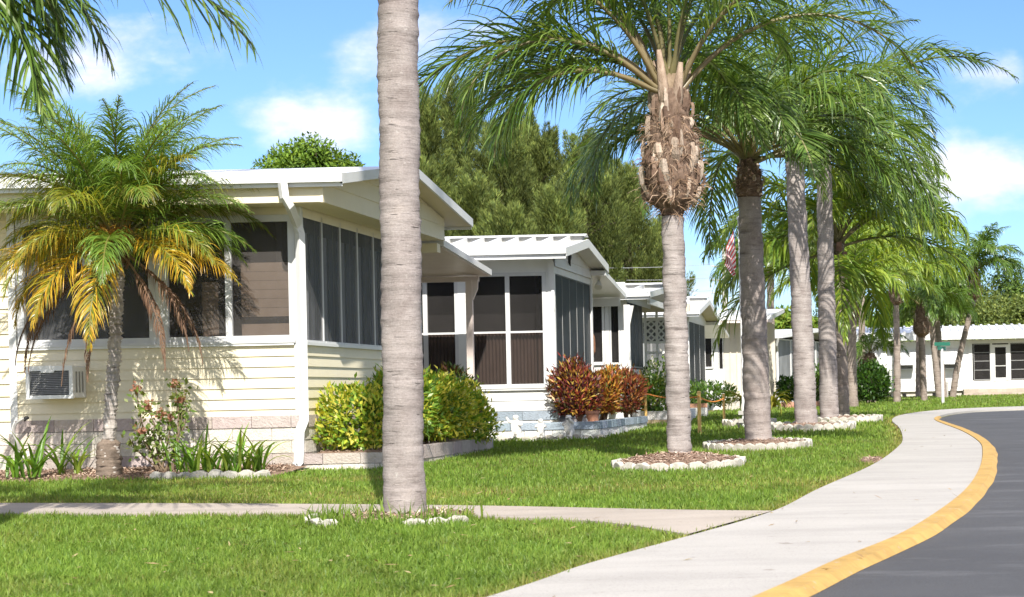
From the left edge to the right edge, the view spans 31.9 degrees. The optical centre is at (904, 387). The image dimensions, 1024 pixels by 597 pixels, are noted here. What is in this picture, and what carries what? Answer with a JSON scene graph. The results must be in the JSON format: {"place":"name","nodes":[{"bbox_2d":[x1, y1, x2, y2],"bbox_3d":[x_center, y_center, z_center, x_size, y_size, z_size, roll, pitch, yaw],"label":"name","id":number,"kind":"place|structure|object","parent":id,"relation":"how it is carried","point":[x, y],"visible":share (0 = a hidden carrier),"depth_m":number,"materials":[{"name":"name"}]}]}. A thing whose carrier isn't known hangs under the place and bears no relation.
{"place":"outdoors","nodes":[
{"label":"outdoors","id":0,"kind":"place"},
{"bbox_2d":[0,503,770,535],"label":"walkway","id":1,"kind":"structure","parent":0,"point":[684,521],"depth_m":12.81,"materials":[{"name":"concrete"}]},
{"bbox_2d":[0,0,1023,325],"label":"sky","id":2,"kind":"structure","parent":0,"point":[318,72],"materials":[{"name":"blue"}]},
{"bbox_2d":[0,395,1023,596],"bbox_3d":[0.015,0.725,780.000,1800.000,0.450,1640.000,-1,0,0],"label":"ground","id":3,"kind":"structure","parent":0,"point":[600,468],"depth_m":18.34,"materials":[{"name":"green plant"}]},
{"bbox_2d":[0,0,263,135],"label":"palm tree","id":4,"kind":"object","parent":3,"relation":"on","point":[12,12],"visible":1,"depth_m":11.04,"materials":[{"name":"green plant"}]},
{"bbox_2d":[0,77,275,476],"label":"date palm","id":5,"kind":"object","parent":3,"relation":"on","point":[128,190],"visible":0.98,"depth_m":17.83,"materials":[{"name":"green plant"}]},
{"bbox_2d":[0,463,305,481],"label":"mulch","id":6,"kind":"object","parent":3,"relation":"on","point":[145,471],"visible":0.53,"depth_m":18.38,"materials":[{"name":"brown wood"}]},
{"bbox_2d":[0,431,46,477],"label":"strappy plant","id":7,"kind":"object","parent":6,"relation":"on","point":[13,466],"visible":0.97,"depth_m":17.99,"materials":[{"name":"green plant"}]},
{"bbox_2d":[0,417,82,477],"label":"strappy plant","id":8,"kind":"object","parent":6,"relation":"on","point":[36,467],"visible":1,"depth_m":18.00,"materials":[{"name":"green plant"}]},
{"bbox_2d":[18,421,91,474],"bbox_3d":[-9.107,0.653,18.261,0.598,0.579,0.873,-1,0,18],"label":"strappy plant","id":9,"kind":"object","parent":6,"relation":"on","point":[60,466],"visible":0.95,"depth_m":18.37,"materials":[{"name":"green plant"}]},
{"bbox_2d":[46,436,96,473],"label":"strappy plant","id":10,"kind":"object","parent":6,"relation":"on","point":[78,466],"visible":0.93,"depth_m":18.37,"materials":[{"name":"green plant"}]},
{"bbox_2d":[120,376,197,470],"bbox_3d":[-8.050,0.399,18.392,0.814,1.055,0.452,-1,0,0],"label":"rose bush","id":11,"kind":"object","parent":6,"relation":"on","point":[157,428],"visible":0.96,"depth_m":18.40,"materials":[{"name":"green plant"}]},
{"bbox_2d":[148,432,215,471],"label":"strappy plant","id":12,"kind":"object","parent":6,"relation":"on","point":[179,463],"visible":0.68,"depth_m":18.34,"materials":[{"name":"green plant"}]},
{"bbox_2d":[161,427,216,472],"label":"strappy plant","id":13,"kind":"object","parent":6,"relation":"on","point":[193,465],"visible":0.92,"depth_m":18.06,"materials":[{"name":"green plant"}]},
{"bbox_2d":[161,420,233,471],"bbox_3d":[-7.524,0.625,18.332,0.691,0.575,0.806,-1,0,0],"label":"strappy plant","id":14,"kind":"object","parent":6,"relation":"on","point":[207,464],"visible":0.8,"depth_m":18.21,"materials":[{"name":"green plant"}]},
{"bbox_2d":[188,429,251,470],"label":"strappy plant","id":15,"kind":"object","parent":6,"relation":"on","point":[222,464],"visible":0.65,"depth_m":18.29,"materials":[{"name":"green plant"}]},
{"bbox_2d":[206,425,270,472],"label":"strappy plant","id":16,"kind":"object","parent":6,"relation":"on","point":[237,463],"visible":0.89,"depth_m":18.07,"materials":[{"name":"green plant"}]},
{"bbox_2d":[226,423,268,470],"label":"strappy plant","id":17,"kind":"object","parent":6,"relation":"on","point":[247,463],"visible":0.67,"depth_m":18.26,"materials":[{"name":"green plant"}]},
{"bbox_2d":[221,428,291,471],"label":"strappy plant","id":18,"kind":"object","parent":6,"relation":"on","point":[258,464],"visible":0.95,"depth_m":18.10,"materials":[{"name":"green plant"}]},
{"bbox_2d":[0,166,491,470],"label":"mobile home","id":19,"kind":"object","parent":3,"relation":"on","point":[288,327],"visible":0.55,"depth_m":19.05,"materials":[{"name":"beige paint"}]},
{"bbox_2d":[25,365,85,398],"bbox_3d":[-9.383,-0.053,18.881,0.515,0.362,0.327,-1,0,0],"label":"air conditioner","id":20,"kind":"object","parent":19,"relation":"attached to","point":[43,382],"visible":0.97,"depth_m":18.73,"materials":[{"name":"plastic"}]},
{"bbox_2d":[15,219,157,347],"bbox_3d":[-9.185,-1.169,19.172,1.663,1.617,0.355,-1,0,0],"label":"window","id":21,"kind":"structure","parent":19,"relation":"in","point":[137,327],"depth_m":19.05,"materials":[{"name":"glass"}]},
{"bbox_2d":[159,214,296,344],"bbox_3d":[-7.602,-1.202,19.172,1.620,1.617,0.355,-1,0,0],"label":"window","id":22,"kind":"structure","parent":19,"relation":"in","point":[262,309],"depth_m":19.05,"materials":[{"name":"glass"}]},
{"bbox_2d":[250,131,364,168],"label":"broadleaf tree","id":23,"kind":"object","parent":3,"relation":"on","point":[301,154],"visible":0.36,"depth_m":45.64,"materials":[{"name":"green plant"}]},
{"bbox_2d":[295,491,488,527],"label":"grass","id":24,"kind":"structure","parent":3,"relation":"on","point":[324,515],"depth_m":12.01,"materials":[{"name":"green plant"}]},
{"bbox_2d":[304,437,492,470],"bbox_3d":[-6.163,0.856,21.190,1.080,0.327,4.460,-1,0,0],"label":"planter","id":25,"kind":"object","parent":3,"relation":"on","point":[435,451],"visible":0.48,"depth_m":18.97,"materials":[{"name":"beige stone"}]},
{"bbox_2d":[319,438,466,452],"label":"mulch","id":26,"kind":"object","parent":25,"relation":"in","point":[358,450],"visible":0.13,"depth_m":19.26,"materials":[{"name":"brown wood"}]},
{"bbox_2d":[311,372,438,451],"bbox_3d":[-6.169,0.309,19.608,1.582,0.990,1.411,-1,0,-15],"label":"shrub","id":27,"kind":"object","parent":26,"relation":"on","point":[366,436],"visible":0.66,"depth_m":19.31,"materials":[{"name":"green plant"}]},
{"bbox_2d":[351,363,446,440],"bbox_3d":[-6.106,0.205,20.393,1.132,1.026,1.171,-1,0,0],"label":"shrub","id":28,"kind":"object","parent":26,"relation":"on","point":[429,413],"visible":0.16,"depth_m":20.36,"materials":[{"name":"green plant"}]},
{"bbox_2d":[423,364,490,441],"bbox_3d":[-6.062,0.214,21.491,1.421,1.054,1.632,-1,0,39],"label":"shrub","id":29,"kind":"object","parent":26,"relation":"on","point":[451,414],"visible":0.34,"depth_m":21.36,"materials":[{"name":"green plant"}]},
{"bbox_2d":[442,375,504,445],"bbox_3d":[-5.953,0.311,22.715,1.080,0.970,1.143,-1,0,14],"label":"shrub","id":30,"kind":"object","parent":26,"relation":"on","point":[481,432],"visible":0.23,"depth_m":22.70,"materials":[{"name":"green plant"}]},
{"bbox_2d":[376,0,426,513],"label":"palm tree","id":31,"kind":"object","parent":3,"relation":"on","point":[402,355],"visible":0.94,"depth_m":12.28,"materials":[{"name":"grey plant"}]},
{"bbox_2d":[334,505,474,520],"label":"mulch","id":32,"kind":"object","parent":3,"relation":"on","point":[395,514],"visible":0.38,"depth_m":12.23,"materials":[{"name":"brown wood"}]},
{"bbox_2d":[419,153,460,236],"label":"pine tree","id":33,"kind":"object","parent":3,"relation":"on","point":[430,173],"visible":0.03,"depth_m":66.85,"materials":[{"name":"green plant"}]},
{"bbox_2d":[419,83,464,230],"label":"pine tree","id":34,"kind":"object","parent":3,"relation":"on","point":[432,143],"visible":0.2,"depth_m":73.68,"materials":[{"name":"green plant"}]},
{"bbox_2d":[436,360,481,396],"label":"shrub","id":35,"kind":"object","parent":3,"relation":"on","point":[458,371],"visible":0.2,"depth_m":24.27,"materials":[{"name":"green plant"}]},
{"bbox_2d":[437,72,483,185],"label":"pine tree","id":36,"kind":"object","parent":3,"relation":"on","point":[456,146],"visible":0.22,"depth_m":79.48,"materials":[{"name":"green plant"}]},
{"bbox_2d":[447,168,501,236],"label":"pine tree","id":37,"kind":"object","parent":3,"relation":"on","point":[470,199],"visible":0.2,"depth_m":67.52,"materials":[{"name":"green plant"}]},
{"bbox_2d":[459,114,536,221],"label":"pine tree","id":38,"kind":"object","parent":3,"relation":"on","point":[519,174],"visible":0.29,"depth_m":71.51,"materials":[{"name":"green plant"}]},
{"bbox_2d":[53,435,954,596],"bbox_3d":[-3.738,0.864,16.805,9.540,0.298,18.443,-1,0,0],"label":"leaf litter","id":39,"kind":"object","parent":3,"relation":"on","point":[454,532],"visible":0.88,"depth_m":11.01,"materials":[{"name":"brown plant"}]},
{"bbox_2d":[471,200,537,235],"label":"pine tree","id":40,"kind":"object","parent":3,"relation":"on","point":[510,219],"visible":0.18,"depth_m":66.58,"materials":[{"name":"green plant"}]},
{"bbox_2d":[421,234,633,422],"bbox_3d":[-8.593,-0.802,29.913,6.852,3.465,5.975,-1,0,0],"label":"mobile home","id":41,"kind":"object","parent":3,"relation":"on","point":[537,299],"visible":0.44,"depth_m":27.50,"materials":[{"name":"white paint"}]},
{"bbox_2d":[421,282,458,376],"bbox_3d":[-7.773,-0.888,27.623,1.194,2.058,0.355,-1,0,0],"label":"window","id":42,"kind":"structure","parent":41,"relation":"in","point":[439,300],"depth_m":27.51,"materials":[{"name":"glass"}]},
{"bbox_2d":[473,272,547,388],"bbox_3d":[-6.444,-0.916,27.623,1.364,2.058,0.355,-1,0,0],"label":"window","id":43,"kind":"structure","parent":41,"relation":"in","point":[509,309],"depth_m":27.51,"materials":[{"name":"glass"}]},
{"bbox_2d":[510,108,546,186],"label":"pine tree","id":44,"kind":"object","parent":3,"relation":"on","point":[536,126],"visible":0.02,"depth_m":83.72,"materials":[{"name":"green plant"}]},
{"bbox_2d":[494,435,597,441],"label":"gravel","id":45,"kind":"structure","parent":3,"relation":"on","point":[499,439],"depth_m":25.87,"materials":[{"name":"grey stone"}]},
{"bbox_2d":[506,415,522,437],"bbox_3d":[-5.895,0.597,25.792,0.264,0.354,0.154,-1,0,7],"label":"cherub statue","id":46,"kind":"object","parent":45,"relation":"on","point":[516,425],"visible":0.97,"depth_m":25.75,"materials":[{"name":"white stone"}]},
{"bbox_2d":[535,419,546,437],"bbox_3d":[-5.497,0.621,25.791,0.182,0.290,0.126,-1,0,-10],"label":"cherub statue","id":47,"kind":"object","parent":45,"relation":"on","point":[540,426],"visible":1,"depth_m":25.76,"materials":[{"name":"white stone"}]},
{"bbox_2d":[562,415,574,436],"bbox_3d":[-5.088,0.588,25.840,0.207,0.338,0.147,-1,0,13],"label":"cherub statue","id":48,"kind":"object","parent":45,"relation":"on","point":[568,425],"visible":1,"depth_m":25.80,"materials":[{"name":"white stone"}]},
{"bbox_2d":[507,120,589,227],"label":"pine tree","id":49,"kind":"object","parent":3,"relation":"on","point":[544,158],"visible":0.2,"depth_m":75.46,"materials":[{"name":"green plant"}]},
{"bbox_2d":[531,180,587,238],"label":"pine tree","id":50,"kind":"object","parent":3,"relation":"on","point":[551,212],"visible":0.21,"depth_m":68.62,"materials":[{"name":"green plant"}]},
{"bbox_2d":[476,416,647,438],"bbox_3d":[-6.135,0.748,28.765,2.901,0.382,4.869,-1,0,0],"label":"planter","id":51,"kind":"object","parent":3,"relation":"on","point":[601,427],"visible":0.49,"depth_m":26.35,"materials":[{"name":"grey stone"}]},
{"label":"mulch","id":52,"kind":"object","parent":51,"relation":"in","visible":0},
{"bbox_2d":[545,350,603,421],"bbox_3d":[-5.306,0.020,27.501,1.001,1.267,1.399,-1,0,0],"label":"shrub","id":53,"kind":"object","parent":52,"relation":"on","point":[581,379],"visible":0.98,"depth_m":27.24,"materials":[{"name":"red plant"}]},
{"bbox_2d":[586,361,624,420],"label":"shrub","id":54,"kind":"object","parent":52,"relation":"on","point":[612,388],"visible":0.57,"depth_m":28.69,"materials":[{"name":"orange plant"}]},
{"bbox_2d":[615,362,652,417],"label":"shrub","id":55,"kind":"object","parent":52,"relation":"on","point":[635,393],"visible":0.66,"depth_m":29.90,"materials":[{"name":"red plant"}]},
{"bbox_2d":[547,126,639,282],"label":"pine tree","id":56,"kind":"object","parent":3,"relation":"on","point":[609,209],"visible":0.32,"depth_m":72.45,"materials":[{"name":"green plant"}]},
{"bbox_2d":[589,158,662,282],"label":"pine tree","id":57,"kind":"object","parent":3,"relation":"on","point":[651,251],"visible":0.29,"depth_m":77.42,"materials":[{"name":"green plant"}]},
{"bbox_2d":[593,282,663,419],"bbox_3d":[-8.024,-0.624,36.278,5.981,3.085,4.705,-1,0,0],"label":"mobile home","id":58,"kind":"object","parent":3,"relation":"on","point":[608,327],"visible":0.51,"depth_m":34.60,"materials":[{"name":"white paint"}]},
{"bbox_2d":[593,307,605,364],"bbox_3d":[-6.301,-1.126,34.723,0.449,1.532,0.355,-1,0,0],"label":"window","id":59,"kind":"structure","parent":58,"relation":"in","point":[598,312],"depth_m":34.60,"materials":[{"name":"glass"}]},
{"bbox_2d":[609,306,620,364],"bbox_3d":[-5.929,-1.134,34.723,0.328,1.532,0.355,-1,0,0],"label":"window","id":60,"kind":"structure","parent":58,"relation":"in","point":[614,311],"depth_m":34.60,"materials":[{"name":"glass"}]},
{"bbox_2d":[642,349,665,405],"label":"shrub","id":61,"kind":"object","parent":3,"relation":"on","point":[649,368],"visible":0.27,"depth_m":36.47,"materials":[{"name":"green plant"}]},
{"bbox_2d":[632,408,695,424],"bbox_3d":[-4.989,0.651,35.246,0.835,0.367,4.308,-1,0,0],"label":"planter","id":62,"kind":"object","parent":3,"relation":"on","point":[656,416],"visible":0.16,"depth_m":33.10,"materials":[{"name":"grey stone"}]},
{"bbox_2d":[638,372,666,410],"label":"shrub","id":63,"kind":"object","parent":62,"relation":"in","point":[657,388],"visible":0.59,"depth_m":33.39,"materials":[{"name":"green plant"}]},
{"bbox_2d":[633,214,697,296],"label":"pine tree","id":64,"kind":"object","parent":3,"relation":"on","point":[690,282],"visible":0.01,"depth_m":81.84,"materials":[{"name":"green plant"}]},
{"bbox_2d":[642,304,689,410],"bbox_3d":[-5.321,-0.618,37.970,1.122,2.640,0.140,-1,0,0],"label":"lattice screen","id":65,"kind":"object","parent":3,"relation":"on","point":[654,336],"visible":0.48,"depth_m":37.99,"materials":[{"name":"white paint"}]},
{"bbox_2d":[418,0,926,453],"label":"palm tree","id":66,"kind":"object","parent":3,"relation":"on","point":[671,174],"visible":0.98,"depth_m":18.27,"materials":[{"name":"green plant"}]},
{"bbox_2d":[620,450,737,465],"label":"mulch","id":67,"kind":"object","parent":3,"relation":"on","point":[667,458],"visible":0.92,"depth_m":18.00,"materials":[{"name":"brown wood"}]},
{"bbox_2d":[642,296,728,402],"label":"mobile home","id":68,"kind":"object","parent":3,"relation":"on","point":[701,321],"visible":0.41,"depth_m":44.66,"materials":[{"name":"white paint"}]},
{"bbox_2d":[697,391,701,433],"bbox_3d":[-3.247,0.421,27.000,0.056,0.726,0.055,-1,0,0],"label":"wooden stake","id":69,"kind":"object","parent":3,"relation":"on","point":[699,409],"visible":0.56,"depth_m":26.97,"materials":[{"name":"brown wood"}]},
{"bbox_2d":[689,378,739,408],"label":"shrub","id":70,"kind":"object","parent":3,"relation":"on","point":[717,390],"visible":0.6,"depth_m":40.81,"materials":[{"name":"green plant"}]},
{"bbox_2d":[736,216,743,426],"bbox_3d":[-2.820,-1.105,29.600,0.180,3.742,0.100,-1,0,0],"label":"flagpole","id":71,"kind":"object","parent":3,"relation":"on","point":[740,412],"visible":0.37,"depth_m":29.57,"materials":[{"name":"white metal"}]},
{"bbox_2d":[724,229,735,275],"bbox_3d":[-3.032,-2.348,29.591,0.212,0.858,0.182,-1,0,0],"label":"flag","id":72,"kind":"object","parent":71,"relation":"hanging from","point":[730,262],"visible":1,"depth_m":29.57,"materials":[{"name":"fabric"}]},
{"bbox_2d":[705,309,784,409],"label":"mobile home","id":73,"kind":"object","parent":3,"relation":"on","point":[725,364],"visible":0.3,"depth_m":50.99,"materials":[{"name":"white paint"}]},
{"bbox_2d":[705,338,713,368],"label":"window","id":74,"kind":"structure","parent":73,"relation":"in","point":[709,363],"depth_m":51.00,"materials":[{"name":"glass"}]},
{"bbox_2d":[718,338,723,383],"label":"screen door","id":75,"kind":"structure","parent":73,"relation":"in","point":[721,347],"depth_m":51.00,"materials":[{"name":"white paint"}]},
{"bbox_2d":[555,0,950,439],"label":"palm tree","id":76,"kind":"object","parent":3,"relation":"on","point":[773,113],"visible":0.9,"depth_m":21.81,"materials":[{"name":"green plant"}]},
{"bbox_2d":[699,206,816,324],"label":"palm tree","id":77,"kind":"object","parent":3,"relation":"on","point":[721,265],"visible":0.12,"depth_m":62.52,"materials":[{"name":"green plant"}]},
{"bbox_2d":[493,393,1023,446],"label":"grass","id":78,"kind":"structure","parent":3,"relation":"on","point":[710,423],"depth_m":31.01,"materials":[{"name":"green plant"}]},
{"bbox_2d":[711,437,806,444],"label":"mulch","id":79,"kind":"object","parent":3,"relation":"on","point":[743,441],"visible":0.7,"depth_m":21.97,"materials":[{"name":"brown wood"}]},
{"bbox_2d":[770,389,793,414],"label":"fan plant","id":80,"kind":"object","parent":3,"relation":"on","point":[774,401],"visible":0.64,"depth_m":32.87,"materials":[{"name":"green plant"}]},
{"bbox_2d":[772,374,793,401],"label":"shrub","id":81,"kind":"object","parent":3,"relation":"on","point":[784,383],"visible":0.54,"depth_m":52.81,"materials":[{"name":"green plant"}]},
{"bbox_2d":[633,0,949,422],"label":"palm tree","id":82,"kind":"object","parent":3,"relation":"on","point":[804,395],"visible":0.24,"depth_m":28.15,"materials":[{"name":"green plant"}]},
{"bbox_2d":[774,304,817,329],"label":"broadleaf tree","id":83,"kind":"object","parent":3,"relation":"on","point":[783,321],"visible":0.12,"depth_m":87.16,"materials":[{"name":"green plant"}]},
{"bbox_2d":[775,328,818,405],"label":"mobile home","id":84,"kind":"object","parent":3,"relation":"on","point":[783,352],"visible":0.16,"depth_m":57.98,"materials":[{"name":"white paint"}]},
{"bbox_2d":[701,101,984,415],"bbox_3d":[-1.312,-2.388,34.700,5.655,6.192,5.523,-1,0,-18],"label":"palm tree","id":85,"kind":"object","parent":3,"relation":"on","point":[848,269],"visible":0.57,"depth_m":34.12,"materials":[{"name":"green plant"}]},
{"bbox_2d":[688,3,1018,417],"bbox_3d":[-1.458,-3.071,31.615,5.608,7.593,5.484,-1,0,42],"label":"palm tree","id":86,"kind":"object","parent":3,"relation":"on","point":[828,384],"visible":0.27,"depth_m":31.85,"materials":[{"name":"green plant"}]},
{"bbox_2d":[768,206,938,406],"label":"palm tree","id":87,"kind":"object","parent":3,"relation":"on","point":[895,282],"visible":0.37,"depth_m":49.68,"materials":[{"name":"green plant"}]},
{"bbox_2d":[752,416,997,596],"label":"kerb","id":88,"kind":"structure","parent":3,"relation":"on","point":[818,579],"depth_m":9.81,"materials":[{"name":"yellow paint"}]},
{"bbox_2d":[857,358,894,403],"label":"shrub","id":89,"kind":"object","parent":3,"relation":"on","point":[874,386],"visible":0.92,"depth_m":59.64,"materials":[{"name":"green plant"}]},
{"bbox_2d":[846,316,910,401],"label":"palm tree","id":90,"kind":"object","parent":3,"relation":"on","point":[868,339],"visible":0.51,"depth_m":63.94,"materials":[{"name":"green plant"}]},
{"bbox_2d":[844,199,927,389],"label":"palm tree","id":91,"kind":"object","parent":3,"relation":"on","point":[863,329],"visible":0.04,"depth_m":71.88,"materials":[{"name":"green plant"}]},
{"bbox_2d":[846,210,965,401],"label":"palm tree","id":92,"kind":"object","parent":3,"relation":"on","point":[920,268],"visible":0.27,"depth_m":61.88,"materials":[{"name":"green plant"}]},
{"bbox_2d":[867,246,975,400],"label":"palm tree","id":93,"kind":"object","parent":3,"relation":"on","point":[921,327],"visible":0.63,"depth_m":65.87,"materials":[{"name":"green plant"}]},
{"bbox_2d":[897,191,963,396],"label":"palm tree","id":94,"kind":"object","parent":3,"relation":"on","point":[917,388],"visible":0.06,"depth_m":85.88,"materials":[{"name":"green plant"}]},
{"bbox_2d":[889,275,977,396],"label":"palm tree","id":95,"kind":"object","parent":3,"relation":"on","point":[935,362],"visible":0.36,"depth_m":77.86,"materials":[{"name":"green plant"}]},
{"bbox_2d":[856,323,1023,396],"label":"mobile home","id":96,"kind":"object","parent":3,"relation":"on","point":[995,366],"visible":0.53,"depth_m":89.99,"materials":[{"name":"white paint"}]},
{"bbox_2d":[900,350,915,369],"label":"window","id":97,"kind":"structure","parent":96,"relation":"in","point":[907,363],"depth_m":89.66,"materials":[{"name":"white paint"}]},
{"bbox_2d":[943,349,957,368],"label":"window","id":98,"kind":"structure","parent":96,"relation":"in","point":[950,355],"depth_m":89.68,"materials":[{"name":"white paint"}]},
{"bbox_2d":[992,344,1008,380],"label":"screen door","id":99,"kind":"structure","parent":96,"relation":"in","point":[1000,353],"depth_m":90.01,"materials":[{"name":"white paint"}]},
{"bbox_2d":[899,275,983,397],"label":"palm tree","id":100,"kind":"object","parent":3,"relation":"on","point":[938,331],"visible":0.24,"depth_m":78.85,"materials":[{"name":"green plant"}]},
{"bbox_2d":[934,342,949,402],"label":"street sign","id":101,"kind":"object","parent":3,"relation":"on","point":[940,346],"visible":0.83,"depth_m":55.96,"materials":[{"name":"white metal"}]},
{"bbox_2d":[921,221,1023,396],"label":"palm tree","id":102,"kind":"object","parent":3,"relation":"on","point":[981,243],"visible":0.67,"depth_m":79.72,"materials":[{"name":"green plant"}]},
{"bbox_2d":[944,283,1023,325],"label":"broadleaf tree","id":103,"kind":"object","parent":3,"relation":"on","point":[991,311],"visible":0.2,"depth_m":110.86,"materials":[{"name":"green plant"}]},
{"bbox_2d":[982,258,1023,306],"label":"broadleaf tree","id":104,"kind":"object","parent":3,"relation":"on","point":[1004,284],"visible":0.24,"depth_m":127.05,"materials":[{"name":"green plant"}]},
{"bbox_2d":[995,293,1023,338],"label":"broadleaf tree","id":105,"kind":"object","parent":3,"relation":"on","point":[1016,317],"visible":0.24,"depth_m":107.76,"materials":[{"name":"green plant"}]},
{"bbox_2d":[488,406,1023,596],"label":"sidewalk","id":106,"kind":"structure","parent":0,"point":[852,513],"depth_m":10.38,"materials":[{"name":"concrete"}]},
{"bbox_2d":[810,410,1023,596],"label":"road","id":107,"kind":"structure","parent":0,"point":[977,550],"depth_m":9.51,"materials":[{"name":"grey asphalt"}]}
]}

